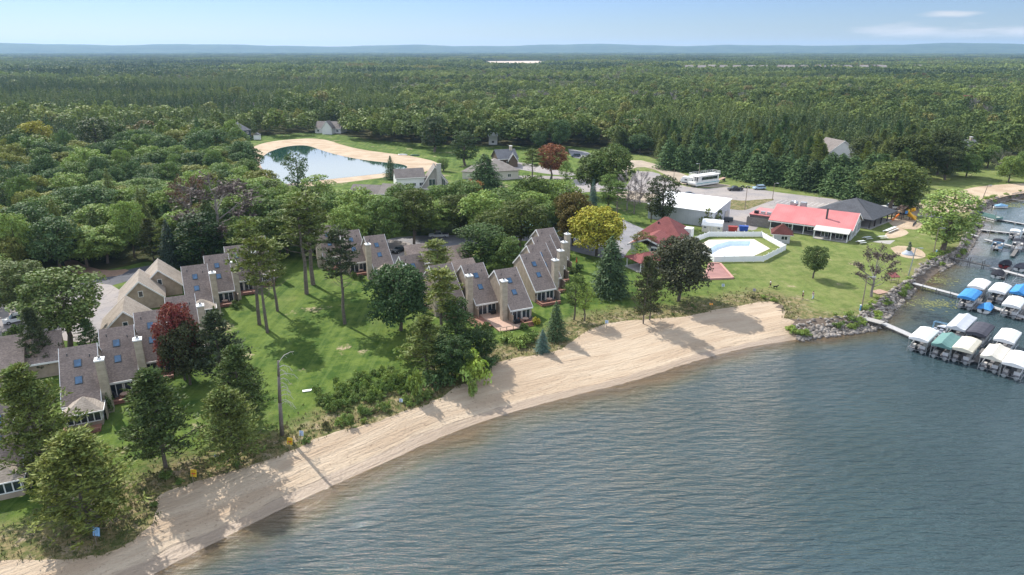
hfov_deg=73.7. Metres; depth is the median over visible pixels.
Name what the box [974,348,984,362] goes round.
finger pier
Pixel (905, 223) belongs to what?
playground sand
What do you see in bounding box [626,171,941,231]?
parking lot
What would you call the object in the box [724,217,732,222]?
trash trailer
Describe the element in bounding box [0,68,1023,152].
conifer woods
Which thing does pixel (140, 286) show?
garage
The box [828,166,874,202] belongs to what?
white pine tree
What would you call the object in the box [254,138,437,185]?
pond beach
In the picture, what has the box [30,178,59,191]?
maple tree
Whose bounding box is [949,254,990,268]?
pier
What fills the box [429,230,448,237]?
pickup truck
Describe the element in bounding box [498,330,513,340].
bush
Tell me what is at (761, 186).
parked car
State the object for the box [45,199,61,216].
white pine tree
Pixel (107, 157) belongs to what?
oak tree
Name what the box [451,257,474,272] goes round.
garage
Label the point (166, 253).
spruce tree
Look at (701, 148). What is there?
white pine tree
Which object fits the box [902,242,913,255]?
garden sculpture
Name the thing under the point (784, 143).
white pine tree
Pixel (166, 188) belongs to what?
oak tree
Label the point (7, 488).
window
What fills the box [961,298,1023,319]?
pier
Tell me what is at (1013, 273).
pier
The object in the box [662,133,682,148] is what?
white pine tree
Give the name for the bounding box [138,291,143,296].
window
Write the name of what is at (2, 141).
oak tree
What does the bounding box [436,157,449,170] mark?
poplar tree
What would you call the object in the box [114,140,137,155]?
oak tree
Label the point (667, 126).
pine tree
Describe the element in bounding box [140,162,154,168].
oak tree
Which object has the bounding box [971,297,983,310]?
finger pier
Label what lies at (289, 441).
beach sign
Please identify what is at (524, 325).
bush
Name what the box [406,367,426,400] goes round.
bush
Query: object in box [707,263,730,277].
red court
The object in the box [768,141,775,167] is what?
spruce tree
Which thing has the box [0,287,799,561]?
dune grass
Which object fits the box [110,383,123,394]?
sliding door
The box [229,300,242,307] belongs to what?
bush
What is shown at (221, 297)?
sliding door
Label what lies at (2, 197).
poplar tree
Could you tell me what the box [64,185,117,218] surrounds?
oak tree
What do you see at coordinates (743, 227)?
dumpster
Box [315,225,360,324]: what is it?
jack pine tree
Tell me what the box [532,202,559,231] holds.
oak tree
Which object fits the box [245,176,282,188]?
oak tree
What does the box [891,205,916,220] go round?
playground tower
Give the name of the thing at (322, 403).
bush
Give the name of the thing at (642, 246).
locust tree
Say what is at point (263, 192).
oak tree
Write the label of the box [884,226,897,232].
picnic table
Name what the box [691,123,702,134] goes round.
white pine tree
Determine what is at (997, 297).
pontoon boat
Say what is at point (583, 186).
cul de sac
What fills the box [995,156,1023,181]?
maple tree
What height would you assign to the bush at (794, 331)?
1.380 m
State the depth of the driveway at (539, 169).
301.99 m
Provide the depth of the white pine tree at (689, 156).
294.14 m
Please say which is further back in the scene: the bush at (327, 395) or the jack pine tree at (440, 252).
the jack pine tree at (440, 252)
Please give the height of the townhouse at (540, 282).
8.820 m
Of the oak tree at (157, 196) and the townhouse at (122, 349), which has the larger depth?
the oak tree at (157, 196)
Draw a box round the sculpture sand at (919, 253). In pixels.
[891,246,924,258]
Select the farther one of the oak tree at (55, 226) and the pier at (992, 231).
the pier at (992, 231)
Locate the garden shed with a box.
[702,218,723,231]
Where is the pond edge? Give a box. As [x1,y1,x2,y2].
[259,145,407,183]
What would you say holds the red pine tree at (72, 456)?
on the lawn at (318, 339)
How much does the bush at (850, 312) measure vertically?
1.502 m
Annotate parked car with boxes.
[2,312,20,324]
[391,245,403,253]
[752,184,765,189]
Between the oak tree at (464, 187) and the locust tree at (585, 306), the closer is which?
the locust tree at (585, 306)
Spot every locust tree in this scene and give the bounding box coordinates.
[280,152,308,188]
[558,161,573,181]
[562,273,587,319]
[575,282,594,320]
[630,231,657,248]
[631,242,649,264]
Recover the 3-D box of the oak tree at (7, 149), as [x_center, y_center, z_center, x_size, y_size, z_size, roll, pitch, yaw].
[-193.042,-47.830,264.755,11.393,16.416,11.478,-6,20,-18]
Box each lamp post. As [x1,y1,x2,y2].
[861,276,875,310]
[908,248,922,275]
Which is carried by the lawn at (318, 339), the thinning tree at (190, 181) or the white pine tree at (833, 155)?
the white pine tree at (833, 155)
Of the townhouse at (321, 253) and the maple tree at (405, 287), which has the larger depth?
the townhouse at (321, 253)
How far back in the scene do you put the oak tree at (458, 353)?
106.63 m
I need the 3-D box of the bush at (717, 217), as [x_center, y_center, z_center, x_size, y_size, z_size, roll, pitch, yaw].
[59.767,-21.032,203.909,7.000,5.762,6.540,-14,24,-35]
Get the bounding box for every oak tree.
[0,139,11,147]
[0,142,26,160]
[0,152,28,169]
[0,158,23,171]
[0,202,53,255]
[0,213,35,271]
[0,236,27,264]
[0,259,44,311]
[3,133,27,155]
[3,173,36,206]
[4,265,106,346]
[10,156,33,170]
[12,120,54,141]
[15,136,52,156]
[23,216,83,269]
[25,141,61,161]
[26,154,60,174]
[29,175,50,192]
[36,167,64,183]
[36,217,81,238]
[41,220,86,261]
[47,172,88,190]
[49,133,79,146]
[49,194,69,203]
[50,145,70,160]
[50,186,93,205]
[59,162,95,183]
[59,225,116,267]
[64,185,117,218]
[64,210,107,223]
[66,140,91,149]
[67,147,109,165]
[68,203,121,233]
[75,224,133,263]
[82,156,123,171]
[85,144,108,159]
[85,156,109,179]
[87,168,116,184]
[93,139,124,154]
[97,155,117,165]
[100,166,127,183]
[102,188,138,215]
[106,200,146,257]
[110,131,127,141]
[111,148,131,165]
[112,185,131,189]
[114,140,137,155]
[118,160,141,180]
[122,130,150,140]
[122,177,164,188]
[125,155,141,161]
[129,157,152,164]
[131,187,161,216]
[135,223,181,247]
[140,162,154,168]
[141,150,167,163]
[144,190,182,221]
[146,181,171,188]
[147,163,177,177]
[151,161,182,183]
[152,138,180,150]
[161,209,206,254]
[162,185,185,205]
[164,130,184,140]
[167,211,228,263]
[168,144,189,153]
[177,129,189,141]
[177,144,193,152]
[177,170,214,200]
[179,152,205,166]
[182,129,218,147]
[190,143,206,150]
[190,202,213,209]
[195,148,213,165]
[197,169,213,173]
[202,175,218,199]
[203,156,223,165]
[204,146,228,155]
[208,163,232,172]
[210,205,237,236]
[212,169,234,176]
[216,194,255,225]
[220,119,241,133]
[222,215,263,245]
[223,165,249,177]
[224,140,264,165]
[225,174,248,183]
[225,182,268,197]
[226,152,257,163]
[228,86,246,97]
[231,158,260,172]
[231,200,260,216]
[240,189,282,214]
[242,169,279,185]
[243,196,283,218]
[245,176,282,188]
[258,215,289,255]
[262,208,310,255]
[270,190,309,210]
[284,185,320,196]
[287,225,313,252]
[303,192,341,220]
[317,211,327,223]
[325,201,372,238]
[332,186,382,237]
[353,194,383,229]
[361,195,406,240]
[389,187,438,243]
[410,200,461,231]
[425,184,462,202]
[429,334,474,377]
[438,194,479,233]
[443,180,490,208]
[456,189,506,227]
[460,328,498,357]
[470,209,513,245]
[484,187,523,219]
[487,235,523,267]
[492,198,550,247]
[509,175,551,199]
[515,190,552,225]
[529,130,548,147]
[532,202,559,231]
[536,143,568,178]
[542,179,583,204]
[547,119,570,145]
[573,154,607,193]
[584,143,635,195]
[627,133,653,152]
[799,245,829,278]
[856,159,933,208]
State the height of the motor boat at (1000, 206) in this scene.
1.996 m
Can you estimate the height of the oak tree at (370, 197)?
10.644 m
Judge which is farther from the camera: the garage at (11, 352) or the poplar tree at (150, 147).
the poplar tree at (150, 147)
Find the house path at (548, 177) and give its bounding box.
[503,175,571,179]
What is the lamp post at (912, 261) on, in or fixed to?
on the lawn at (318, 339)
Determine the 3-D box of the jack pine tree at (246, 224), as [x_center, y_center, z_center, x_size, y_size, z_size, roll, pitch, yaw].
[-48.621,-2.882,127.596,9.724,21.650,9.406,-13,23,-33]
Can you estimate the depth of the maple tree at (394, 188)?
206.17 m
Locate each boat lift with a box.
[907,326,938,354]
[929,332,960,361]
[945,313,976,335]
[949,336,981,364]
[955,288,981,310]
[966,321,994,347]
[967,278,990,297]
[977,343,1010,373]
[986,282,1011,302]
[992,328,1021,349]
[999,296,1023,319]
[999,350,1023,381]
[1009,284,1023,295]
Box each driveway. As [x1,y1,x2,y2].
[0,283,118,342]
[388,240,410,263]
[515,162,573,175]
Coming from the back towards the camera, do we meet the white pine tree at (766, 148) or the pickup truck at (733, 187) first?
the white pine tree at (766, 148)
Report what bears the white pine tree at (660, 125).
on the ground at (579, 140)
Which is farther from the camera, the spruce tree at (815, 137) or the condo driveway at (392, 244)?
the spruce tree at (815, 137)
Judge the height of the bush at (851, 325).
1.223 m
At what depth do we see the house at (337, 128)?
433.64 m
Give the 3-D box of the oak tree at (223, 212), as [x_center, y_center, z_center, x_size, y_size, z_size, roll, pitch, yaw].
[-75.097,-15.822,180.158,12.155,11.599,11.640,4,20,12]
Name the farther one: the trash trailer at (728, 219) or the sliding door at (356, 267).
the trash trailer at (728, 219)
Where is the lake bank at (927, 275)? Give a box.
[773,193,1023,339]
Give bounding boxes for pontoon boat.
[909,338,934,353]
[932,346,953,360]
[948,329,965,336]
[952,349,976,364]
[957,299,977,310]
[970,335,989,347]
[978,211,1002,220]
[980,358,1000,373]
[988,292,1007,303]
[990,238,1004,251]
[996,341,1015,349]
[1001,365,1023,380]
[1002,307,1021,318]
[1008,229,1020,239]
[1010,238,1023,251]
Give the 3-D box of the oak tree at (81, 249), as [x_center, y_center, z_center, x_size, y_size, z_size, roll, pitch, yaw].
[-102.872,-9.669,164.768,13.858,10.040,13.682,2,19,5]
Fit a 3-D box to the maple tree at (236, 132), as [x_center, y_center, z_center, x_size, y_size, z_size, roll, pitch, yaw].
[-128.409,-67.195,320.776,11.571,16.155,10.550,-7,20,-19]
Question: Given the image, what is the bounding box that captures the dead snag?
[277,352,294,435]
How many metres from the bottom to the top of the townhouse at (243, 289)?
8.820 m
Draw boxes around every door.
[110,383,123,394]
[147,362,157,368]
[219,293,223,301]
[239,282,243,290]
[350,265,358,271]
[478,305,486,314]
[512,311,520,319]
[537,291,545,300]
[821,231,828,236]
[835,233,842,238]
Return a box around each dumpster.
[728,225,737,231]
[739,225,748,230]
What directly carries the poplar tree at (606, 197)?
on the ground at (579, 140)
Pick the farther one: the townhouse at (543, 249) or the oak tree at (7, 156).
the oak tree at (7, 156)
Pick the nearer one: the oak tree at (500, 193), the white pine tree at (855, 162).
the oak tree at (500, 193)
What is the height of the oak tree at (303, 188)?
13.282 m
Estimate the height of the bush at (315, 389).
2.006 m
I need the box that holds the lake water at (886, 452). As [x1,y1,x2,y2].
[154,198,1023,574]
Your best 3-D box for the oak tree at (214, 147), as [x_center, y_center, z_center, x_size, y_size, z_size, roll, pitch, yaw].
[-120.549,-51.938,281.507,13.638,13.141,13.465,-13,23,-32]
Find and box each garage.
[0,333,24,386]
[25,329,64,378]
[100,295,150,328]
[117,269,165,307]
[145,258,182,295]
[403,243,432,267]
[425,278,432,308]
[445,244,470,262]
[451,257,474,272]
[461,165,477,178]
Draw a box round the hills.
[0,43,1023,52]
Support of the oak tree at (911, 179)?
on the lawn at (318, 339)
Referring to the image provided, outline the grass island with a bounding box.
[730,199,773,209]
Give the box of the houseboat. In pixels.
[688,169,720,185]
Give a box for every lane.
[88,265,150,284]
[568,149,588,157]
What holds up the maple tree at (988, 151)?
on the lawn at (318, 339)
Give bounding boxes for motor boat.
[932,321,947,335]
[977,302,993,313]
[990,269,1004,278]
[992,204,1007,207]
[998,260,1011,268]
[1013,262,1023,271]
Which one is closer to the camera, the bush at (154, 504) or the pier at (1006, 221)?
the bush at (154, 504)
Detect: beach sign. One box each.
[93,527,99,544]
[191,469,195,483]
[287,438,291,450]
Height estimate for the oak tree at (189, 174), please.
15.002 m
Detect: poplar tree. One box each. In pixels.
[0,168,29,200]
[0,182,19,207]
[0,253,12,280]
[12,163,32,176]
[28,147,51,158]
[34,185,52,192]
[49,152,68,162]
[55,128,71,145]
[74,117,114,143]
[89,180,121,190]
[127,185,143,191]
[132,167,147,176]
[134,145,158,160]
[140,165,152,169]
[147,135,171,147]
[208,128,229,145]
[214,148,228,158]
[220,150,230,162]
[237,216,280,251]
[256,179,285,188]
[299,174,335,200]
[325,189,352,195]
[417,115,446,151]
[434,297,481,348]
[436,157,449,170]
[451,130,480,165]
[452,222,507,265]
[599,174,619,205]
[647,174,681,218]
[915,189,986,249]
[934,146,965,179]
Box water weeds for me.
[904,201,1023,311]
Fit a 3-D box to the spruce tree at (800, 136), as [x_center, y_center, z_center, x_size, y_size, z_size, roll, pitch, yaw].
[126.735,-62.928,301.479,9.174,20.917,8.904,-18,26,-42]
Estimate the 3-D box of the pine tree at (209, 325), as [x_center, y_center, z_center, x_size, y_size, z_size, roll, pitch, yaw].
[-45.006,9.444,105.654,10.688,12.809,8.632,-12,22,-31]
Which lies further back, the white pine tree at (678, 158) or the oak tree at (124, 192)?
the white pine tree at (678, 158)
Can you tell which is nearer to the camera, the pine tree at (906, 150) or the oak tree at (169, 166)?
the oak tree at (169, 166)
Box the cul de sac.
[569,179,634,192]
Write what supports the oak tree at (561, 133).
on the lawn at (318, 339)
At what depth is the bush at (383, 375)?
108.43 m
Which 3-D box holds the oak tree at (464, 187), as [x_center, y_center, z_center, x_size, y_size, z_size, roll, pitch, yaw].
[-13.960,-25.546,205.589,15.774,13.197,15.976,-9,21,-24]
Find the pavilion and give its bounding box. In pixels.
[819,197,897,228]
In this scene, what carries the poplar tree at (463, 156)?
on the lawn at (318, 339)
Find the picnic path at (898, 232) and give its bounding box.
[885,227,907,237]
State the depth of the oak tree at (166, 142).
284.26 m
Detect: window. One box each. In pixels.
[0,481,22,494]
[67,412,101,426]
[124,381,135,391]
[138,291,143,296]
[159,363,169,371]
[224,292,233,301]
[244,282,252,289]
[359,263,365,270]
[429,179,435,185]
[488,303,495,312]
[522,309,529,317]
[546,290,553,299]
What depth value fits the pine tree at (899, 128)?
330.81 m
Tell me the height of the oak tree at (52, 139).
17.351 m
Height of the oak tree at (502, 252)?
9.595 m
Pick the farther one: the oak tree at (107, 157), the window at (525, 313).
the oak tree at (107, 157)
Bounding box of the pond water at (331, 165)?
[260,145,406,183]
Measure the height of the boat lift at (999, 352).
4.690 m
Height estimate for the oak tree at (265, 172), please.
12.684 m
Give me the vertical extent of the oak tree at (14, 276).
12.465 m
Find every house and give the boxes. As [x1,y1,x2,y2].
[227,122,251,139]
[315,121,346,132]
[321,120,334,133]
[351,184,380,195]
[378,183,403,195]
[392,168,425,187]
[421,163,447,189]
[477,158,519,179]
[488,132,497,144]
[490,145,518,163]
[508,152,518,166]
[627,217,693,253]
[770,224,793,243]
[823,137,852,157]
[964,136,977,156]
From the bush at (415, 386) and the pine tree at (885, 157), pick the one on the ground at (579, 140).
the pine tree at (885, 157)
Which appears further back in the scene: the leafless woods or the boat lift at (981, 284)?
the leafless woods
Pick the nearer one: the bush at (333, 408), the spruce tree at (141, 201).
the bush at (333, 408)
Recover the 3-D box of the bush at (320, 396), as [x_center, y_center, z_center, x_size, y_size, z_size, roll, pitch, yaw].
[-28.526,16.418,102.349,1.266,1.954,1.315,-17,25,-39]
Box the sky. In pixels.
[0,0,1023,46]
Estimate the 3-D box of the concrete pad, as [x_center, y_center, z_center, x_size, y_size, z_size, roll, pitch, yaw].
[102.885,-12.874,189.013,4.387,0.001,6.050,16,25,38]
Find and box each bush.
[1,324,28,335]
[102,393,114,412]
[149,500,158,506]
[158,469,173,479]
[175,478,185,484]
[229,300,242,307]
[232,461,241,467]
[301,437,311,444]
[311,383,323,395]
[313,395,326,402]
[316,399,330,406]
[317,391,324,398]
[321,391,331,398]
[322,403,336,412]
[330,404,336,412]
[331,389,341,398]
[332,396,345,408]
[333,376,339,384]
[334,415,345,426]
[338,382,346,391]
[340,413,353,420]
[342,398,351,405]
[343,388,350,397]
[345,378,354,384]
[345,416,354,426]
[348,395,359,403]
[350,271,356,278]
[350,382,359,390]
[352,371,362,380]
[353,370,366,376]
[357,403,367,414]
[358,381,366,388]
[358,405,364,415]
[359,385,369,395]
[361,395,373,402]
[362,379,370,387]
[365,407,375,414]
[367,385,378,393]
[367,392,375,401]
[368,368,378,375]
[374,400,389,412]
[378,382,388,391]
[380,373,392,379]
[380,376,390,383]
[386,365,394,370]
[388,377,398,385]
[389,382,395,392]
[393,344,416,362]
[394,370,406,380]
[397,378,405,384]
[397,386,405,395]
[401,393,410,402]
[405,400,412,406]
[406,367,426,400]
[406,369,412,376]
[415,394,420,404]
[422,366,455,392]
[424,387,433,397]
[447,347,464,380]
[453,347,492,385]
[468,380,477,398]
[474,321,493,332]
[478,354,499,370]
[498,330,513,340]
[508,334,531,349]
[519,322,528,329]
[524,330,538,341]
[531,316,540,324]
[567,266,574,273]
[574,262,583,269]
[698,208,722,224]
[784,324,795,331]
[789,327,799,334]
[799,328,812,335]
[832,321,843,328]
[843,310,855,317]
[846,323,856,329]
[847,315,860,321]
[858,319,867,326]
[859,304,870,310]
[873,310,882,316]
[897,290,907,296]
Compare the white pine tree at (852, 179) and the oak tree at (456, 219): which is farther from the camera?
the white pine tree at (852, 179)
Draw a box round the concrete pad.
[873,240,894,243]
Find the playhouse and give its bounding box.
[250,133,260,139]
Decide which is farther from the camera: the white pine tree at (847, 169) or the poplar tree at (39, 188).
the white pine tree at (847, 169)
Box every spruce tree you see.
[100,166,114,196]
[130,185,155,245]
[134,204,154,249]
[152,218,190,269]
[383,156,395,179]
[531,329,553,354]
[543,300,571,345]
[576,235,635,303]
[589,179,599,207]
[649,124,659,149]
[650,140,662,156]
[652,128,663,151]
[689,119,693,132]
[713,122,722,144]
[736,121,741,131]
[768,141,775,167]
[784,132,792,153]
[793,141,802,163]
[795,121,803,150]
[798,140,803,157]
[803,136,809,157]
[810,130,817,152]
[860,161,871,176]
[872,127,879,137]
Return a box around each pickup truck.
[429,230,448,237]
[727,185,742,190]
[882,203,898,209]
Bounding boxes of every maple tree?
[0,165,17,178]
[10,189,40,203]
[19,195,71,217]
[25,162,58,174]
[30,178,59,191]
[39,190,56,195]
[58,156,86,165]
[128,133,152,147]
[129,172,171,184]
[145,147,175,163]
[150,301,200,379]
[153,134,179,145]
[156,318,213,384]
[165,154,184,165]
[179,164,213,171]
[187,126,205,142]
[202,150,225,165]
[216,143,230,147]
[226,128,250,141]
[231,137,253,146]
[264,182,299,209]
[315,221,349,248]
[361,260,431,330]
[384,182,415,204]
[407,191,437,229]
[551,193,569,239]
[554,191,594,245]
[567,205,626,255]
[649,233,713,300]
[848,135,883,159]
[886,134,939,168]
[921,128,967,174]
[956,154,984,176]
[976,144,1003,167]
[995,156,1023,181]
[1017,151,1023,172]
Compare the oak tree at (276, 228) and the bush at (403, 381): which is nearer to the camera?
the bush at (403, 381)
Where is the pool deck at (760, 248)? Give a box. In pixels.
[703,239,769,255]
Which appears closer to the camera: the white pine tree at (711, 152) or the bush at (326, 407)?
the bush at (326, 407)
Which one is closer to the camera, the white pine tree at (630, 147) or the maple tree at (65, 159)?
the maple tree at (65, 159)
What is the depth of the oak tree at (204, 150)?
267.44 m
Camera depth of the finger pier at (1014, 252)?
181.78 m
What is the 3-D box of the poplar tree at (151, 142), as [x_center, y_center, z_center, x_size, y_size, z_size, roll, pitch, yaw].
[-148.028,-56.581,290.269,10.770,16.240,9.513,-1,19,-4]
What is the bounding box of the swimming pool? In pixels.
[711,241,756,255]
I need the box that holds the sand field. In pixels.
[488,61,540,63]
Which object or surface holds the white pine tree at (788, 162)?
on the lawn at (318, 339)
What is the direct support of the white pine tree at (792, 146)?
on the lawn at (318, 339)
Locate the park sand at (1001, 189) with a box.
[888,183,1023,215]
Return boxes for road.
[387,220,642,257]
[623,160,729,186]
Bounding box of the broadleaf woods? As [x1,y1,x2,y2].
[0,66,1023,286]
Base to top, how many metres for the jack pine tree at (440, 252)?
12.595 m
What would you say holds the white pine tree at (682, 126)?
on the ground at (579, 140)
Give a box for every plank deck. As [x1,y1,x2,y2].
[470,312,533,331]
[522,317,540,324]
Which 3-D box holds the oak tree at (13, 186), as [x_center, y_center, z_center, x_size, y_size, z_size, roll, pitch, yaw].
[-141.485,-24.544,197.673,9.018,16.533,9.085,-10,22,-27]
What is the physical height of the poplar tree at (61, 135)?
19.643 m
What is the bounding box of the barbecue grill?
[513,319,519,323]
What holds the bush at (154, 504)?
on the lawn at (318, 339)
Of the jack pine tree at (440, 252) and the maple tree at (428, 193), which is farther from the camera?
the maple tree at (428, 193)
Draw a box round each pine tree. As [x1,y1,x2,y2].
[0,361,93,476]
[14,306,63,368]
[17,423,154,550]
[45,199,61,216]
[72,318,98,345]
[80,208,124,262]
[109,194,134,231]
[110,365,208,467]
[134,217,161,261]
[139,188,159,221]
[151,218,177,257]
[158,203,171,218]
[172,203,182,210]
[183,183,199,209]
[185,310,255,383]
[190,385,272,469]
[191,116,200,128]
[193,194,227,256]
[208,342,276,422]
[212,170,230,199]
[224,216,277,324]
[231,233,280,332]
[262,237,289,311]
[272,197,325,294]
[277,188,334,284]
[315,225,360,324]
[394,314,455,370]
[416,237,454,268]
[423,265,464,333]
[465,153,510,191]
[520,147,543,176]
[584,118,600,142]
[607,180,628,215]
[608,126,623,149]
[619,130,629,147]
[624,140,634,151]
[630,256,660,323]
[635,260,667,319]
[637,119,650,149]
[649,111,659,146]
[651,137,678,169]
[654,122,664,143]
[655,135,666,149]
[659,118,671,140]
[661,130,678,167]
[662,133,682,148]
[662,144,688,172]
[665,119,677,146]
[675,127,681,135]
[676,142,702,171]
[680,120,687,134]
[680,127,691,154]
[683,145,712,172]
[687,129,700,157]
[688,147,718,173]
[690,122,697,133]
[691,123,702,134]
[698,126,704,137]
[700,124,714,151]
[707,145,732,177]
[710,137,721,153]
[712,142,719,156]
[715,151,745,179]
[719,129,729,148]
[720,129,731,139]
[722,119,729,129]
[727,136,739,151]
[727,145,753,180]
[730,119,738,136]
[732,152,770,184]
[735,132,744,145]
[737,142,746,153]
[742,152,780,184]
[743,127,753,148]
[744,117,754,134]
[751,149,762,155]
[753,128,761,142]
[754,143,765,155]
[759,131,766,147]
[760,125,766,134]
[761,142,770,158]
[764,154,790,185]
[765,134,774,147]
[765,155,797,187]
[767,118,774,136]
[769,138,784,158]
[772,125,783,138]
[773,133,783,159]
[776,157,810,190]
[780,115,790,136]
[781,134,788,150]
[783,142,799,157]
[787,150,796,161]
[791,126,799,135]
[791,159,826,192]
[798,154,809,164]
[799,114,807,128]
[800,123,809,141]
[802,155,835,191]
[803,136,814,158]
[806,133,827,160]
[807,142,831,169]
[812,164,846,198]
[824,128,834,138]
[826,165,855,198]
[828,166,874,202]
[829,152,839,166]
[834,153,853,169]
[841,155,863,188]
[849,167,886,203]
[857,141,873,166]
[859,153,878,174]
[869,153,890,190]
[875,154,891,184]
[879,122,887,140]
[879,137,890,154]
[880,128,889,140]
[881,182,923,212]
[889,152,907,186]
[890,120,904,136]
[903,147,912,160]
[907,124,918,135]
[920,128,930,136]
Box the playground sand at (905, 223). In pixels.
[888,216,922,228]
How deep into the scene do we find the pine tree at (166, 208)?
180.44 m
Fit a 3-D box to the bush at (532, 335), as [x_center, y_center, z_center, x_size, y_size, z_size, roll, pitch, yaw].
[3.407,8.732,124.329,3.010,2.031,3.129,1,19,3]
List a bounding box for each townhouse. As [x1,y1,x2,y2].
[0,398,38,500]
[58,343,114,433]
[98,324,146,404]
[133,309,177,378]
[164,293,209,360]
[180,263,220,321]
[203,253,241,307]
[223,244,259,294]
[243,236,277,286]
[315,224,339,269]
[340,229,366,275]
[361,234,393,280]
[395,253,426,306]
[424,262,464,319]
[456,262,497,317]
[488,267,532,323]
[513,252,560,306]
[520,243,565,291]
[525,235,568,281]
[529,227,572,271]
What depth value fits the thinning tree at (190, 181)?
185.18 m
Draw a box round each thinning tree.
[163,172,206,211]
[167,171,262,243]
[851,242,901,296]
[988,149,1013,170]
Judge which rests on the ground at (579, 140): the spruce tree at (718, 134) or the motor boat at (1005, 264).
the spruce tree at (718, 134)
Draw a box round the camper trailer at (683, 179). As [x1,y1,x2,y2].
[680,176,692,184]
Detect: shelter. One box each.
[624,251,668,271]
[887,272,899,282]
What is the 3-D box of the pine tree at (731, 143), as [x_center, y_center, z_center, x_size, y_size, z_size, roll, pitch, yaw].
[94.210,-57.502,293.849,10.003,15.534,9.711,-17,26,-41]
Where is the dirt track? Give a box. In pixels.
[64,260,128,276]
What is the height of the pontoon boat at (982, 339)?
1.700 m
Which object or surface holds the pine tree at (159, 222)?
on the ground at (579, 140)
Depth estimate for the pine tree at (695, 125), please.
337.98 m
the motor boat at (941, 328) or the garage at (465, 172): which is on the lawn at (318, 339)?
the garage at (465, 172)
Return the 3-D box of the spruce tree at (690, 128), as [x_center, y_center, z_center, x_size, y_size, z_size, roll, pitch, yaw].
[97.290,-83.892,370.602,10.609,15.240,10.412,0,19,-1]
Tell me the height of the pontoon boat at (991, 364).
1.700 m
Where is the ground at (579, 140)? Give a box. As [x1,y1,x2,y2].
[0,59,1023,302]
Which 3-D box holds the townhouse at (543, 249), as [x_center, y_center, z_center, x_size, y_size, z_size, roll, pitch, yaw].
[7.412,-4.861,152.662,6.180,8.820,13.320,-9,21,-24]
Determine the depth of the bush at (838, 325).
132.19 m
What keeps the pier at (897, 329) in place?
in the lake water at (886, 452)
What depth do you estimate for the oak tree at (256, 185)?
195.49 m
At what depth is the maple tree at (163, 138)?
289.38 m
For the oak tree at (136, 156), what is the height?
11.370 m
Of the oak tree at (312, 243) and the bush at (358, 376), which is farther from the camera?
the oak tree at (312, 243)
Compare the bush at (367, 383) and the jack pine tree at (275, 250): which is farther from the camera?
the jack pine tree at (275, 250)
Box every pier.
[881,323,974,362]
[911,282,958,297]
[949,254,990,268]
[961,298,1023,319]
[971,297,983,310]
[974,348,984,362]
[981,229,1009,234]
[983,239,1023,249]
[989,267,1023,276]
[999,267,1012,278]
[1000,220,1023,224]
[1010,249,1018,255]
[1016,305,1023,319]
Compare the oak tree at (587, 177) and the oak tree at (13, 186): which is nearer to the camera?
the oak tree at (13, 186)
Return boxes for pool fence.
[694,231,785,261]
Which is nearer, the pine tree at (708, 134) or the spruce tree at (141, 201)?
the spruce tree at (141, 201)
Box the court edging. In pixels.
[705,262,733,279]
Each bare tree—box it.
[617,170,640,209]
[625,179,646,213]
[632,170,649,203]
[643,190,660,221]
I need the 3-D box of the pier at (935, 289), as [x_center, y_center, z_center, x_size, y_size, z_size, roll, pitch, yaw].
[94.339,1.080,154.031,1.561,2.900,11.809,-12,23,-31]
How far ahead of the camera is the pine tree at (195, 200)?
190.81 m
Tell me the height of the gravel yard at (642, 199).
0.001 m
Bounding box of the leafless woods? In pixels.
[96,69,1019,96]
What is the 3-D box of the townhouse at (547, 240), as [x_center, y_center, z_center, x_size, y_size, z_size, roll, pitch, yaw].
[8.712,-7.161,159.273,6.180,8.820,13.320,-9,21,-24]
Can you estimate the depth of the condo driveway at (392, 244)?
183.66 m
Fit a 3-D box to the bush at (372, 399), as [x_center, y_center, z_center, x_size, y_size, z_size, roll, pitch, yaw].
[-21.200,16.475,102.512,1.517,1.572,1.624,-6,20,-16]
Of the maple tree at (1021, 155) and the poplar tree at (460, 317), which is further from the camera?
the maple tree at (1021, 155)
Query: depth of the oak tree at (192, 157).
259.40 m
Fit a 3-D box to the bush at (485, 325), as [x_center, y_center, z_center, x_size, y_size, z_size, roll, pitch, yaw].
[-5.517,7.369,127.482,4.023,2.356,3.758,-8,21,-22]
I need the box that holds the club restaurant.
[746,200,862,242]
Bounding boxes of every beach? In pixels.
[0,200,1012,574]
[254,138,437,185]
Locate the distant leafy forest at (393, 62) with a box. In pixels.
[0,52,1023,77]
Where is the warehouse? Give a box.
[647,191,731,225]
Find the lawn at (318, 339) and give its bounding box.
[0,133,1023,560]
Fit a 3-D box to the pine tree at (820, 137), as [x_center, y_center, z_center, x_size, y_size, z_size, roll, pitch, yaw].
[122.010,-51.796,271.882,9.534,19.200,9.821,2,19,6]
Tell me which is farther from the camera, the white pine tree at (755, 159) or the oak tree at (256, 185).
the white pine tree at (755, 159)
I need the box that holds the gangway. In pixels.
[864,316,884,324]
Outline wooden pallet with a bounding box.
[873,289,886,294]
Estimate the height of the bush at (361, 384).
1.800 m
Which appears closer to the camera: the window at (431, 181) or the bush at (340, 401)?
the bush at (340, 401)
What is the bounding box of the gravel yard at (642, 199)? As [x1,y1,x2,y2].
[618,191,654,202]
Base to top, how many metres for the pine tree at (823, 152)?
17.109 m
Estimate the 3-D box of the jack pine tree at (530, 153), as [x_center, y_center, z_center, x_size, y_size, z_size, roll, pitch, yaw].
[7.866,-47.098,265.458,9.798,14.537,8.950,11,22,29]

